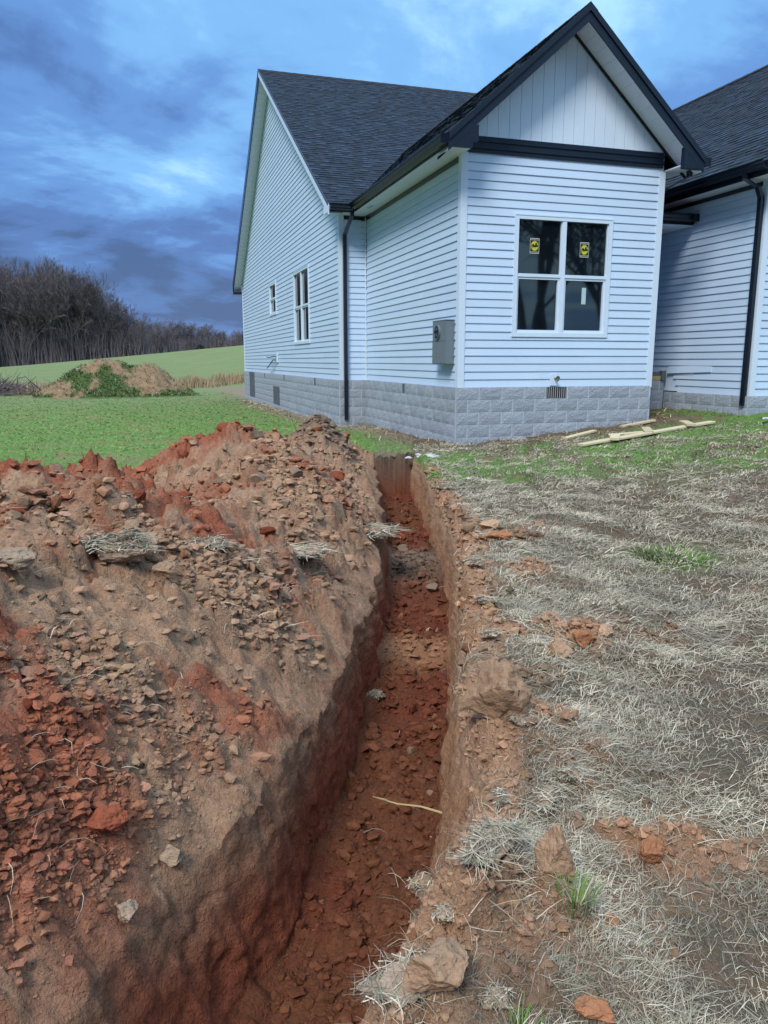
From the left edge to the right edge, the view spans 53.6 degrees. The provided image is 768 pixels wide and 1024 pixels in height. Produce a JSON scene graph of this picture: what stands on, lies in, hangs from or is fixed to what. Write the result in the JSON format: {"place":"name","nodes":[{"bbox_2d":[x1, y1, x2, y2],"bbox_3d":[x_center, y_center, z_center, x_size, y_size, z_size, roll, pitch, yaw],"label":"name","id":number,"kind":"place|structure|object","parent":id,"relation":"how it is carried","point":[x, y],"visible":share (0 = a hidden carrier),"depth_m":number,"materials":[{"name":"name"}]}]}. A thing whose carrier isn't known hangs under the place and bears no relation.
{"place":"outdoors","nodes":[
{"label":"outdoors","id":0,"kind":"place"},
{"bbox_2d":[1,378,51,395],"bbox_3d":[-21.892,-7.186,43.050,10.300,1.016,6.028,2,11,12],"label":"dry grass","id":1,"kind":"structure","parent":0,"point":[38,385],"depth_m":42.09,"materials":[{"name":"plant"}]},
{"bbox_2d":[175,371,243,388],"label":"dry grass","id":2,"kind":"structure","parent":0,"point":[212,382],"depth_m":52.73,"materials":[{"name":"plant"}]},
{"bbox_2d":[0,345,767,1023],"bbox_3d":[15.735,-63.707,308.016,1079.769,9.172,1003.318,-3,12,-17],"label":"ground","id":3,"kind":"structure","parent":0,"point":[198,363],"depth_m":3.65,"materials":[{"name":"plant"}]},
{"bbox_2d":[0,258,11,366],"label":"bare tree","id":4,"kind":"object","parent":3,"relation":"on","point":[1,290],"visible":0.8,"depth_m":142.83,"materials":[{"name":"brown plant"}]},
{"bbox_2d":[0,257,40,336],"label":"bare tree","id":5,"kind":"object","parent":3,"relation":"on","point":[10,297],"visible":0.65,"depth_m":143.30,"materials":[{"name":"brown plant"}]},
{"bbox_2d":[0,271,47,354],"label":"bare tree","id":6,"kind":"object","parent":3,"relation":"on","point":[9,292],"visible":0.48,"depth_m":141.65,"materials":[{"name":"brown plant"}]},
{"bbox_2d":[0,365,51,395],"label":"brush pile","id":7,"kind":"object","parent":3,"relation":"on","point":[4,392],"visible":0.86,"depth_m":40.30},
{"bbox_2d":[0,261,62,365],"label":"bare tree","id":8,"kind":"object","parent":3,"relation":"on","point":[23,306],"visible":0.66,"depth_m":142.65,"materials":[{"name":"brown plant"}]},
{"bbox_2d":[2,257,75,363],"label":"bare tree","id":9,"kind":"object","parent":3,"relation":"on","point":[43,354],"visible":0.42,"depth_m":145.09,"materials":[{"name":"brown plant"}]},
{"bbox_2d":[11,261,68,364],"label":"bare tree","id":10,"kind":"object","parent":3,"relation":"on","point":[31,312],"visible":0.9,"depth_m":141.79,"materials":[{"name":"brown plant"}]},
{"bbox_2d":[4,273,75,344],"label":"bare tree","id":11,"kind":"object","parent":3,"relation":"on","point":[37,312],"visible":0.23,"depth_m":145.61,"materials":[{"name":"brown plant"}]},
{"bbox_2d":[9,277,71,357],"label":"bare tree","id":12,"kind":"object","parent":3,"relation":"on","point":[43,320],"visible":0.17,"depth_m":146.20,"materials":[{"name":"brown plant"}]},
{"bbox_2d":[7,252,80,358],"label":"bare tree","id":13,"kind":"object","parent":3,"relation":"on","point":[46,260],"visible":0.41,"depth_m":143.50,"materials":[{"name":"brown plant"}]},
{"bbox_2d":[21,285,97,336],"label":"bare tree","id":14,"kind":"object","parent":3,"relation":"on","point":[23,286],"visible":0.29,"depth_m":145.50,"materials":[{"name":"brown plant"}]},
{"bbox_2d":[35,265,92,360],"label":"bare tree","id":15,"kind":"object","parent":3,"relation":"on","point":[65,300],"visible":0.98,"depth_m":142.66,"materials":[{"name":"brown plant"}]},
{"bbox_2d":[52,264,92,361],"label":"bare tree","id":16,"kind":"object","parent":3,"relation":"on","point":[82,280],"visible":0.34,"depth_m":147.48,"materials":[{"name":"brown plant"}]},
{"bbox_2d":[0,316,153,366],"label":"undergrowth","id":17,"kind":"object","parent":3,"relation":"on","point":[94,351],"visible":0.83,"depth_m":146.85,"materials":[{"name":"plant"}]},
{"bbox_2d":[60,282,112,359],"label":"bare tree","id":18,"kind":"object","parent":3,"relation":"on","point":[77,318],"visible":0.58,"depth_m":147.13,"materials":[{"name":"brown plant"}]},
{"bbox_2d":[63,271,111,348],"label":"bare tree","id":19,"kind":"object","parent":3,"relation":"on","point":[99,302],"visible":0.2,"depth_m":149.46,"materials":[{"name":"brown plant"}]},
{"bbox_2d":[64,272,114,346],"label":"bare tree","id":20,"kind":"object","parent":3,"relation":"on","point":[81,304],"visible":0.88,"depth_m":144.91,"materials":[{"name":"brown plant"}]},
{"bbox_2d":[70,274,122,357],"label":"bare tree","id":21,"kind":"object","parent":3,"relation":"on","point":[96,293],"visible":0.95,"depth_m":145.00,"materials":[{"name":"brown plant"}]},
{"bbox_2d":[88,284,119,333],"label":"bare tree","id":22,"kind":"object","parent":3,"relation":"on","point":[107,294],"visible":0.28,"depth_m":153.76,"materials":[{"name":"brown plant"}]},
{"bbox_2d":[28,357,201,398],"bbox_3d":[-13.687,-6.807,38.684,10.400,2.089,8.000,-3,12,-17],"label":"dirt mound","id":23,"kind":"object","parent":3,"relation":"on","point":[105,379],"visible":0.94,"depth_m":37.43,"materials":[{"name":"soil"}]},
{"bbox_2d":[106,294,130,357],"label":"bare tree","id":24,"kind":"object","parent":3,"relation":"on","point":[118,315],"visible":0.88,"depth_m":148.35,"materials":[{"name":"brown plant"}]},
{"bbox_2d":[104,304,134,352],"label":"bare tree","id":25,"kind":"object","parent":3,"relation":"on","point":[126,331],"visible":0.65,"depth_m":149.61,"materials":[{"name":"brown plant"}]},
{"bbox_2d":[102,303,138,348],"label":"bare tree","id":26,"kind":"object","parent":3,"relation":"on","point":[130,320],"visible":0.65,"depth_m":150.32,"materials":[{"name":"brown plant"}]},
{"bbox_2d":[128,312,151,354],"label":"bare tree","id":27,"kind":"object","parent":3,"relation":"on","point":[143,324],"visible":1,"depth_m":149.36,"materials":[{"name":"brown plant"}]},
{"bbox_2d":[143,318,167,351],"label":"bare tree","id":28,"kind":"object","parent":3,"relation":"on","point":[156,329],"visible":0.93,"depth_m":286.32,"materials":[{"name":"brown plant"}]},
{"bbox_2d":[153,317,181,347],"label":"bare tree","id":29,"kind":"object","parent":3,"relation":"on","point":[168,333],"visible":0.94,"depth_m":291.36,"materials":[{"name":"brown plant"}]},
{"bbox_2d":[171,323,192,348],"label":"bare tree","id":30,"kind":"object","parent":3,"relation":"on","point":[182,333],"visible":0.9,"depth_m":293.73,"materials":[{"name":"brown plant"}]},
{"bbox_2d":[130,334,243,353],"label":"undergrowth","id":31,"kind":"object","parent":3,"relation":"on","point":[214,343],"visible":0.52,"depth_m":294.33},
{"bbox_2d":[0,414,384,1023],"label":"loose soil","id":32,"kind":"structure","parent":3,"relation":"on","point":[62,990],"depth_m":2.97,"materials":[{"name":"soil"}]},
{"bbox_2d":[6,672,21,682],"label":"dirt clod","id":33,"kind":"object","parent":32,"relation":"on","point":[11,675],"visible":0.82,"depth_m":2.34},
{"bbox_2d":[7,511,24,520],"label":"dirt clod","id":34,"kind":"object","parent":32,"relation":"on","point":[19,516],"visible":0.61,"depth_m":3.30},
{"bbox_2d":[0,547,36,570],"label":"dirt clod","id":35,"kind":"object","parent":32,"relation":"on","point":[18,558],"visible":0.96,"depth_m":2.73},
{"bbox_2d":[16,496,31,508],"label":"dirt clod","id":36,"kind":"object","parent":32,"relation":"on","point":[25,501],"visible":0.79,"depth_m":3.46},
{"bbox_2d":[22,698,32,708],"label":"dirt clod","id":37,"kind":"object","parent":32,"relation":"on","point":[27,703],"visible":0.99,"depth_m":2.26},
{"bbox_2d":[34,770,43,783],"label":"dirt clod","id":38,"kind":"object","parent":32,"relation":"on","point":[39,774],"visible":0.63,"depth_m":2.12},
{"bbox_2d":[49,495,62,508],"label":"dirt clod","id":39,"kind":"object","parent":32,"relation":"on","point":[55,502],"visible":0.97,"depth_m":3.54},
{"bbox_2d":[86,804,128,833],"bbox_3d":[-0.808,0.891,2.203,0.130,0.070,0.093,-11,33,-45],"label":"dirt clod","id":40,"kind":"object","parent":32,"relation":"on","point":[112,819],"visible":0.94,"depth_m":2.19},
{"bbox_2d":[79,528,172,561],"bbox_3d":[-1.122,0.139,3.217,0.412,0.124,0.366,-5,12,-24],"label":"sod clump","id":41,"kind":"object","parent":32,"relation":"on","point":[126,545],"visible":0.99,"depth_m":3.18,"materials":[{"name":"plant"}]},
{"bbox_2d":[116,898,138,923],"bbox_3d":[-0.712,1.108,2.114,0.065,0.056,0.063,7,13,30],"label":"dirt clod","id":42,"kind":"object","parent":32,"relation":"on","point":[127,910],"visible":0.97,"depth_m":2.10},
{"bbox_2d":[132,489,146,503],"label":"dirt clod","id":43,"kind":"object","parent":32,"relation":"on","point":[139,494],"visible":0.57,"depth_m":3.80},
{"bbox_2d":[151,560,175,578],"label":"rock","id":44,"kind":"object","parent":32,"relation":"on","point":[165,569],"visible":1,"depth_m":3.19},
{"bbox_2d":[0,477,327,997],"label":"soil crumbs","id":45,"kind":"object","parent":32,"relation":"on","point":[42,840],"visible":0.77,"depth_m":2.32,"materials":[{"name":"soil"}]},
{"bbox_2d":[159,844,184,866],"bbox_3d":[-0.659,1.058,2.362,0.076,0.061,0.075,4,12,19],"label":"rock","id":46,"kind":"object","parent":32,"relation":"on","point":[170,855],"visible":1,"depth_m":2.34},
{"bbox_2d":[179,449,188,458],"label":"dirt clod","id":47,"kind":"object","parent":32,"relation":"on","point":[183,453],"visible":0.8,"depth_m":6.55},
{"bbox_2d":[183,630,194,641],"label":"dirt clod","id":48,"kind":"object","parent":32,"relation":"on","point":[188,636],"visible":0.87,"depth_m":3.07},
{"bbox_2d":[189,531,235,553],"bbox_3d":[-0.904,0.176,3.825,0.351,0.125,0.374,-9,15,-39],"label":"sod clump","id":49,"kind":"object","parent":32,"relation":"on","point":[215,543],"visible":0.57,"depth_m":3.80,"materials":[{"name":"plant"}]},
{"bbox_2d":[249,472,265,481],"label":"dirt clod","id":50,"kind":"object","parent":32,"relation":"on","point":[259,477],"visible":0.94,"depth_m":5.85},
{"bbox_2d":[251,430,263,438],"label":"dirt clod","id":51,"kind":"object","parent":32,"relation":"on","point":[256,434],"visible":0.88,"depth_m":6.65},
{"bbox_2d":[259,526,275,534],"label":"dirt clod","id":52,"kind":"object","parent":32,"relation":"on","point":[266,530],"visible":1,"depth_m":4.41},
{"bbox_2d":[288,466,302,477],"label":"dirt clod","id":53,"kind":"object","parent":32,"relation":"on","point":[295,471],"visible":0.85,"depth_m":6.01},
{"bbox_2d":[289,541,337,558],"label":"sod clump","id":54,"kind":"object","parent":32,"relation":"on","point":[306,551],"visible":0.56,"depth_m":4.68,"materials":[{"name":"plant"}]},
{"bbox_2d":[330,470,344,479],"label":"dirt clod","id":55,"kind":"object","parent":32,"relation":"on","point":[337,474],"visible":0.9,"depth_m":7.41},
{"bbox_2d":[366,521,411,538],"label":"sod clump","id":56,"kind":"object","parent":32,"relation":"on","point":[377,530],"visible":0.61,"depth_m":6.56,"materials":[{"name":"plant"}]},
{"bbox_2d":[180,321,204,349],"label":"bare tree","id":57,"kind":"object","parent":3,"relation":"on","point":[191,331],"visible":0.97,"depth_m":291.59,"materials":[{"name":"brown plant"}]},
{"bbox_2d":[67,452,478,1023],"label":"trench","id":58,"kind":"object","parent":3,"relation":"in","point":[215,941],"visible":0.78,"depth_m":2.90,"materials":[{"name":"soil"}]},
{"bbox_2d":[259,495,447,1023],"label":"soil crumbs","id":59,"kind":"object","parent":58,"relation":"on","point":[391,735],"visible":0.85,"depth_m":3.62,"materials":[{"name":"soil"}]},
{"bbox_2d":[366,689,384,698],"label":"sod clump","id":60,"kind":"object","parent":58,"relation":"on","point":[377,694],"visible":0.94,"depth_m":4.58,"materials":[{"name":"plant"}]},
{"bbox_2d":[373,796,441,813],"bbox_3d":[0.107,1.221,3.164,0.323,0.071,0.042,2,11,11],"label":"twig","id":61,"kind":"object","parent":58,"relation":"on","point":[434,810],"visible":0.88,"depth_m":3.17,"materials":[{"name":"brown wood"}]},
{"bbox_2d":[403,870,432,896],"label":"sod clump","id":62,"kind":"object","parent":58,"relation":"on","point":[419,888],"visible":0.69,"depth_m":2.90,"materials":[{"name":"plant"}]},
{"bbox_2d":[425,583,437,591],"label":"dirt clod","id":63,"kind":"object","parent":58,"relation":"on","point":[431,587],"visible":1,"depth_m":6.53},
{"bbox_2d":[461,643,471,652],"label":"dirt clod","id":64,"kind":"object","parent":58,"relation":"on","point":[464,646],"visible":0.57,"depth_m":3.95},
{"bbox_2d":[0,412,767,1023],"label":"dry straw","id":65,"kind":"object","parent":3,"relation":"on","point":[422,776],"visible":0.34,"depth_m":2.30,"materials":[{"name":"plant"}]},
{"bbox_2d":[346,933,445,1023],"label":"sod clump","id":66,"kind":"object","parent":3,"relation":"on","point":[386,981],"visible":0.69,"depth_m":1.69,"materials":[{"name":"plant"}]},
{"bbox_2d":[404,929,416,944],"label":"dirt clod","id":67,"kind":"object","parent":3,"relation":"on","point":[412,934],"visible":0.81,"depth_m":1.84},
{"bbox_2d":[402,937,468,992],"bbox_3d":[0.120,0.997,1.681,0.136,0.087,0.128,3,12,16],"label":"dirt clod","id":68,"kind":"object","parent":3,"relation":"on","point":[440,964],"visible":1,"depth_m":1.64,"materials":[{"name":"stone"}]},
{"bbox_2d":[428,902,455,922],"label":"sod clump","id":69,"kind":"object","parent":3,"relation":"on","point":[444,912],"visible":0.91,"depth_m":1.82,"materials":[{"name":"plant"}]},
{"bbox_2d":[460,523,475,532],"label":"dirt clod","id":70,"kind":"object","parent":3,"relation":"on","point":[467,527],"visible":0.99,"depth_m":6.01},
{"bbox_2d":[236,398,707,449],"bbox_3d":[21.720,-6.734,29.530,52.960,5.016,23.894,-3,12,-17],"label":"dry straw","id":71,"kind":"object","parent":3,"relation":"on","point":[379,429],"visible":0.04,"depth_m":13.81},
{"bbox_2d":[464,556,487,565],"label":"sod clump","id":72,"kind":"object","parent":3,"relation":"on","point":[474,561],"visible":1,"depth_m":4.82,"materials":[{"name":"plant"}]},
{"bbox_2d":[473,595,500,603],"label":"sod clump","id":73,"kind":"object","parent":3,"relation":"on","point":[483,599],"visible":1,"depth_m":4.33,"materials":[{"name":"plant"}]},
{"bbox_2d":[479,519,499,529],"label":"dirt clod","id":74,"kind":"object","parent":3,"relation":"on","point":[492,523],"visible":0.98,"depth_m":6.62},
{"bbox_2d":[478,627,500,637],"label":"sod clump","id":75,"kind":"object","parent":3,"relation":"on","point":[489,633],"visible":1,"depth_m":3.86,"materials":[{"name":"plant"}]},
{"bbox_2d":[437,803,545,888],"bbox_3d":[0.267,0.841,1.948,0.266,0.061,0.351,11,15,43],"label":"sod clump","id":76,"kind":"object","parent":3,"relation":"on","point":[489,842],"visible":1,"depth_m":1.93,"materials":[{"name":"plant"}]},
{"bbox_2d":[458,658,531,721],"bbox_3d":[0.423,0.675,2.817,0.199,0.269,0.232,-9,17,-39],"label":"dirt clod","id":77,"kind":"object","parent":3,"relation":"on","point":[497,689],"visible":0.93,"depth_m":2.76,"materials":[{"name":"soil"}]},
{"bbox_2d":[475,979,515,1015],"bbox_3d":[0.248,1.076,1.674,0.108,0.031,0.096,-8,14,-35],"label":"sod clump","id":78,"kind":"object","parent":3,"relation":"on","point":[490,1002],"visible":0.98,"depth_m":1.67,"materials":[{"name":"plant"}]},
{"bbox_2d":[480,530,511,539],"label":"dirt clod","id":79,"kind":"object","parent":3,"relation":"on","point":[501,534],"visible":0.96,"depth_m":6.16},
{"bbox_2d":[233,1,767,445],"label":"house","id":80,"kind":"structure","parent":3,"relation":"on","point":[577,204],"depth_m":13.14,"materials":[{"name":"white plastic"}]},
{"bbox_2d":[249,372,254,396],"bbox_3d":[-5.383,-5.074,31.105,0.003,1.290,1.600,-3,12,-17],"label":"crawl space door","id":81,"kind":"structure","parent":80,"relation":"in","point":[251,374],"depth_m":31.06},
{"bbox_2d":[269,281,276,315],"bbox_3d":[-3.668,-7.073,25.283,0.100,1.042,1.336,-3,12,-17],"label":"window","id":82,"kind":"structure","parent":80,"relation":"in","point":[272,287],"depth_m":25.48,"materials":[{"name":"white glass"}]},
{"bbox_2d":[273,386,279,405],"bbox_3d":[-3.597,-3.755,25.484,0.003,0.890,1.320,-3,12,-17],"label":"crawl space door","id":83,"kind":"structure","parent":80,"relation":"in","point":[276,390],"depth_m":25.43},
{"bbox_2d":[292,264,309,344],"bbox_3d":[-2.245,-5.634,20.884,0.100,1.992,2.156,-3,12,-17],"label":"window","id":84,"kind":"structure","parent":80,"relation":"in","point":[301,309],"depth_m":20.88,"materials":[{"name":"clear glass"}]},
{"bbox_2d":[432,319,454,365],"bbox_3d":[0.956,-2.794,12.576,0.190,0.730,0.620,-3,12,-17],"label":"meter box","id":85,"kind":"object","parent":80,"relation":"attached to","point":[443,344],"visible":1,"depth_m":12.37,"materials":[{"name":"grey paint"}]},
{"bbox_2d":[550,375,559,385],"bbox_3d":[2.862,-2.203,12.709,0.130,0.180,0.138,-3,12,-17],"label":"hose spigot","id":86,"kind":"object","parent":80,"relation":"attached to","point":[554,379],"visible":1,"depth_m":12.75,"materials":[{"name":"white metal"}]},
{"bbox_2d":[511,213,613,337],"bbox_3d":[2.919,-3.849,12.506,1.786,1.902,0.100,-3,12,-17],"label":"window","id":87,"kind":"structure","parent":80,"relation":"in","point":[562,264],"depth_m":12.51,"materials":[{"name":"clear glass"}]},
{"bbox_2d":[488,787,520,806],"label":"sod clump","id":88,"kind":"object","parent":3,"relation":"on","point":[501,797],"visible":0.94,"depth_m":2.39,"materials":[{"name":"plant"}]},
{"bbox_2d":[505,713,531,726],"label":"sod clump","id":89,"kind":"object","parent":3,"relation":"on","point":[520,720],"visible":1,"depth_m":2.72,"materials":[{"name":"plant"}]},
{"bbox_2d":[480,992,562,1023],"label":"grass tuft","id":90,"kind":"object","parent":3,"relation":"on","point":[526,1014],"visible":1,"depth_m":1.63,"materials":[{"name":"plant"}]},
{"bbox_2d":[525,778,571,818],"bbox_3d":[0.531,0.912,2.446,0.173,0.043,0.288,6,13,26],"label":"sod clump","id":91,"kind":"object","parent":3,"relation":"on","point":[552,796],"visible":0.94,"depth_m":2.42,"materials":[{"name":"plant"}]},
{"bbox_2d":[517,1005,588,1023],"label":"sod clump","id":92,"kind":"object","parent":3,"relation":"on","point":[574,1021],"visible":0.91,"depth_m":1.63,"materials":[{"name":"plant"}]},
{"bbox_2d":[534,824,575,882],"bbox_3d":[0.444,0.879,1.966,0.109,0.155,0.080,1,11,6],"label":"dirt clod","id":93,"kind":"object","parent":3,"relation":"on","point":[553,850],"visible":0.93,"depth_m":1.94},
{"bbox_2d":[544,637,573,659],"bbox_3d":[0.863,0.669,3.752,0.120,0.099,0.126,-9,14,-39],"label":"dirt clod","id":94,"kind":"object","parent":3,"relation":"on","point":[559,646],"visible":0.94,"depth_m":3.72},
{"bbox_2d":[360,421,767,1023],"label":"dry straw","id":95,"kind":"object","parent":3,"relation":"on","point":[671,651],"visible":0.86,"depth_m":3.55,"materials":[{"name":"plant"}]},
{"bbox_2d":[364,465,767,1023],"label":"soil crumbs","id":96,"kind":"object","parent":3,"relation":"on","point":[491,884],"visible":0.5,"depth_m":2.42,"materials":[{"name":"soil"}]},
{"bbox_2d":[549,759,593,782],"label":"sod clump","id":97,"kind":"object","parent":3,"relation":"on","point":[571,773],"visible":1,"depth_m":2.53,"materials":[{"name":"plant"}]},
{"bbox_2d":[548,864,608,923],"bbox_3d":[0.468,0.933,1.862,0.151,0.096,0.163,5,12,24],"label":"grass tuft","id":98,"kind":"object","parent":3,"relation":"on","point":[579,900],"visible":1,"depth_m":1.88,"materials":[{"name":"plant"}]},
{"bbox_2d":[562,430,596,439],"bbox_3d":[3.213,-1.269,12.475,0.819,0.036,0.100,-16,19,-39],"label":"plank","id":99,"kind":"object","parent":3,"relation":"on","point":[580,434],"visible":1,"depth_m":12.42,"materials":[{"name":"brown wood"}]},
{"bbox_2d":[571,629,596,647],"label":"dirt clod","id":100,"kind":"object","parent":3,"relation":"on","point":[583,638],"visible":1,"depth_m":3.82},
{"bbox_2d":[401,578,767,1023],"bbox_3d":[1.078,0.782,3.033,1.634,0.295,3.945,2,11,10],"label":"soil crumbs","id":101,"kind":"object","parent":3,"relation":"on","point":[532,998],"visible":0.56,"depth_m":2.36,"materials":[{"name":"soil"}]},
{"bbox_2d":[573,995,616,1022],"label":"dirt clod","id":102,"kind":"object","parent":3,"relation":"on","point":[600,1009],"visible":1,"depth_m":1.64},
{"bbox_2d":[598,624,613,638],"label":"dirt clod","id":103,"kind":"object","parent":3,"relation":"on","point":[606,629],"visible":0.8,"depth_m":3.96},
{"bbox_2d":[604,912,619,928],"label":"dirt clod","id":104,"kind":"object","parent":3,"relation":"on","point":[615,919],"visible":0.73,"depth_m":1.91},
{"bbox_2d":[619,419,655,427],"bbox_3d":[4.355,-1.519,13.058,0.702,0.036,0.100,-12,15,-20],"label":"plank","id":105,"kind":"object","parent":3,"relation":"on","point":[638,423],"visible":1,"depth_m":13.03,"materials":[{"name":"brown wood"}]},
{"bbox_2d":[577,421,715,446],"bbox_3d":[4.156,-1.238,11.909,2.755,0.039,0.140,-11,15,-25],"label":"plank","id":106,"kind":"object","parent":3,"relation":"on","point":[600,441],"visible":1,"depth_m":11.80,"materials":[{"name":"brown wood"}]},
{"bbox_2d":[637,834,664,862],"bbox_3d":[0.763,0.968,2.175,0.077,0.080,0.059,-3,12,-16],"label":"dirt clod","id":107,"kind":"object","parent":3,"relation":"on","point":[650,850],"visible":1,"depth_m":2.16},
{"bbox_2d":[631,544,716,566],"bbox_3d":[2.204,0.321,5.804,0.679,0.054,0.670,-3,12,-17],"label":"grass tuft","id":108,"kind":"object","parent":3,"relation":"on","point":[669,550],"visible":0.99,"depth_m":5.78,"materials":[{"name":"plant"}]},
{"bbox_2d":[0,390,767,574],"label":"lawn grass","id":109,"kind":"structure","parent":0,"point":[107,424],"depth_m":16.65,"materials":[{"name":"plant"}]},
{"bbox_2d":[0,0,767,348],"label":"sky","id":110,"kind":"structure","parent":0,"point":[125,125],"materials":[{"name":"blue"}]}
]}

